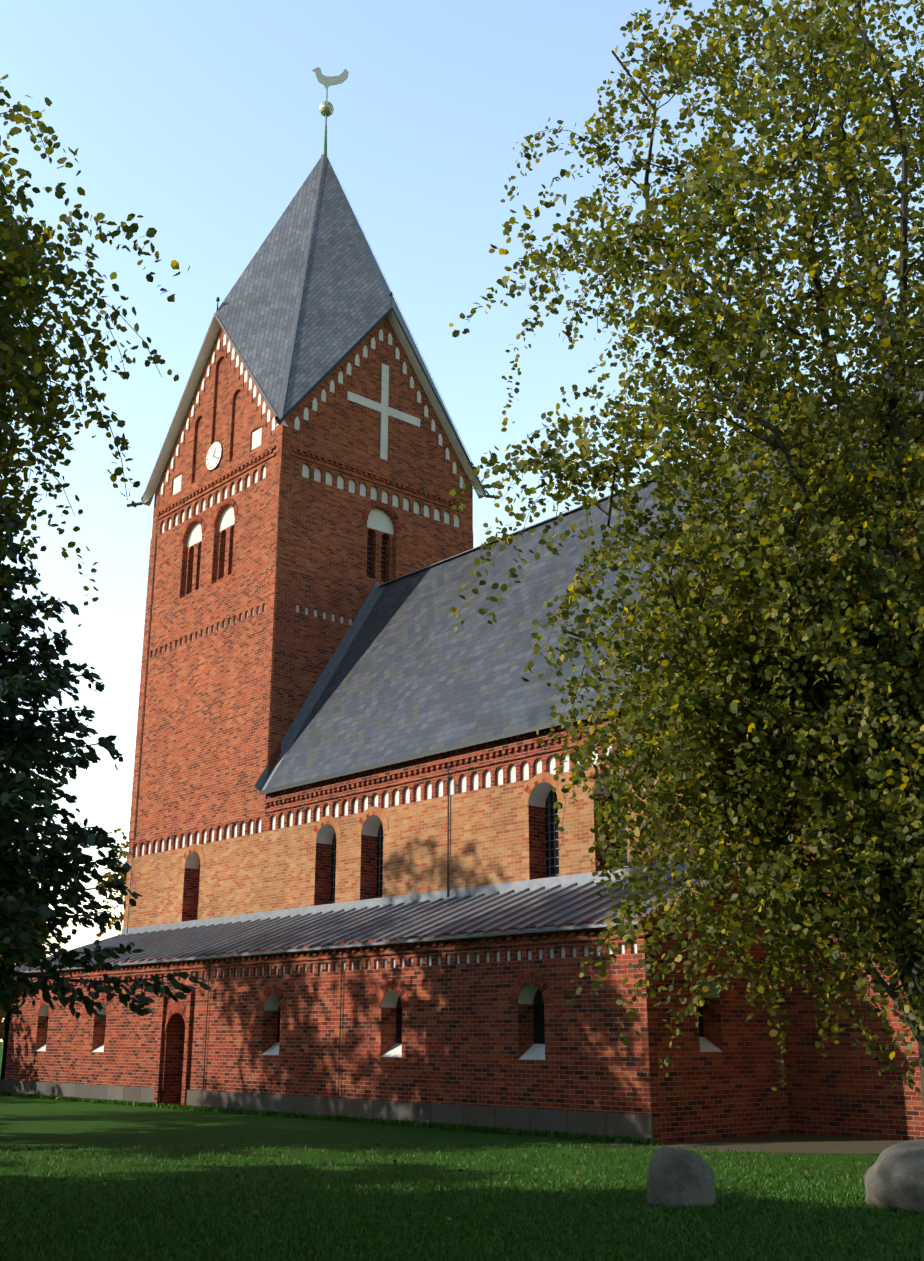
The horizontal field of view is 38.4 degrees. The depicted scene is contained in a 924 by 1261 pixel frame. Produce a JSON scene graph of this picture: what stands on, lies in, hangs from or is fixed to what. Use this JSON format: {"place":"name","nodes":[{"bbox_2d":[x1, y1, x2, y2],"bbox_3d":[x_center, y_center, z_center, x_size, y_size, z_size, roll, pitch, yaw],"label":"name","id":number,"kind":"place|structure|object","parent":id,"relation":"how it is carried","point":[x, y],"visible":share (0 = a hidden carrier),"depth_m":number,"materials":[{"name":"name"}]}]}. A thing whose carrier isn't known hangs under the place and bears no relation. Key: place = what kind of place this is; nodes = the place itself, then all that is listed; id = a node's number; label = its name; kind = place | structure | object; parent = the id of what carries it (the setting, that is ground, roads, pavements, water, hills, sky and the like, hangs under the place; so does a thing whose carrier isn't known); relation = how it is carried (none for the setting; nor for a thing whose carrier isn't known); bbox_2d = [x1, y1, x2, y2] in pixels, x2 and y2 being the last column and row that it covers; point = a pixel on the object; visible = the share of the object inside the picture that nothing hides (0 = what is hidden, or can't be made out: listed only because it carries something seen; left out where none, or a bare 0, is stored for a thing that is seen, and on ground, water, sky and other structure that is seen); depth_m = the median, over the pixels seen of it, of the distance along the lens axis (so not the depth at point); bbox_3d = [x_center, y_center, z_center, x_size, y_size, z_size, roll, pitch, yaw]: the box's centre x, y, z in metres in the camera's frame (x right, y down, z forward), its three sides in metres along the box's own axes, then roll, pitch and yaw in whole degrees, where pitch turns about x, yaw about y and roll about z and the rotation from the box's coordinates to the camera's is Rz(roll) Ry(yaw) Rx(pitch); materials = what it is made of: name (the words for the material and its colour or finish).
{"place":"outdoors","nodes":[
{"label":"outdoors","id":0,"kind":"place"},
{"bbox_2d":[0,74,189,631],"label":"birch","id":1,"kind":"object","parent":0,"point":[17,265],"depth_m":11.34,"materials":[{"name":"green plant"}]},
{"bbox_2d":[0,449,213,1018],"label":"tree","id":2,"kind":"object","parent":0,"point":[34,907],"depth_m":24.78,"materials":[{"name":"green plant"}]},
{"bbox_2d":[96,863,126,930],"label":"tree","id":3,"kind":"object","parent":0,"point":[109,875],"depth_m":60.82,"materials":[{"name":"green plant"}]},
{"bbox_2d":[0,313,923,1142],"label":"church walls","id":4,"kind":"structure","parent":0,"point":[460,1039],"depth_m":33.63,"materials":[{"name":"red brick"}]},
{"bbox_2d":[6,329,744,1114],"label":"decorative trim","id":5,"kind":"structure","parent":4,"relation":"attached to","point":[270,739],"depth_m":36.88,"materials":[{"name":"red brick"}]},
{"bbox_2d":[14,153,923,972],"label":"church roofs","id":6,"kind":"structure","parent":4,"relation":"on","point":[300,315],"depth_m":37.70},
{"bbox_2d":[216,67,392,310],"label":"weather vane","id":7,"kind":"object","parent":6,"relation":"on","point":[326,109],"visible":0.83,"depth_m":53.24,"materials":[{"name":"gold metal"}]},
{"bbox_2d":[0,1042,923,1260],"bbox_3d":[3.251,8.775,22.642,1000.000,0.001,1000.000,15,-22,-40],"label":"ground","id":8,"kind":"structure","parent":0,"point":[30,1122],"depth_m":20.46,"materials":[{"name":"green plant"}]},
{"bbox_2d":[0,842,52,1045],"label":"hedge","id":9,"kind":"object","parent":8,"relation":"on","point":[3,1013],"visible":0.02,"depth_m":55.57,"materials":[{"name":"green plant"}]},
{"bbox_2d":[96,828,128,936],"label":"tree","id":10,"kind":"object","parent":8,"relation":"on","point":[125,854],"depth_m":84.76,"materials":[{"name":"green plant"}]},
{"bbox_2d":[0,1091,661,1144],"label":"fringe grass","id":11,"kind":"structure","parent":8,"relation":"on","point":[555,1134],"depth_m":28.00,"materials":[{"name":"green plant"}]},
{"bbox_2d":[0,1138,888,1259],"bbox_3d":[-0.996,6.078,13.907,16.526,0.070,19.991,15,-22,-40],"label":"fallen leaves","id":12,"kind":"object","parent":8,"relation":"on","point":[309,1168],"visible":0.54,"depth_m":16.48,"materials":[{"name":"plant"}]},
{"bbox_2d":[647,1147,715,1208],"bbox_3d":[2.361,5.951,14.336,0.728,0.689,0.344,1,-17,-2],"label":"boulder","id":13,"kind":"object","parent":8,"relation":"on","point":[679,1177],"visible":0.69,"depth_m":14.21,"materials":[{"name":"grey stone"}]},
{"bbox_2d":[591,1133,909,1153],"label":"path","id":14,"kind":"structure","parent":8,"relation":"on","point":[795,1143],"depth_m":22.50,"materials":[{"name":"beige gravel"}]},
{"bbox_2d":[863,1139,923,1213],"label":"boulder","id":15,"kind":"object","parent":8,"relation":"on","point":[893,1176],"visible":0.9,"depth_m":13.88,"materials":[{"name":"grey stone"}]},
{"bbox_2d":[0,0,923,1041],"label":"sky","id":16,"kind":"structure","parent":0,"point":[201,120],"materials":[{"name":"blue"}]},
{"bbox_2d":[449,0,923,1111],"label":"birch","id":17,"kind":"object","parent":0,"point":[733,564],"depth_m":17.77,"materials":[{"name":"green plant"}]}
]}

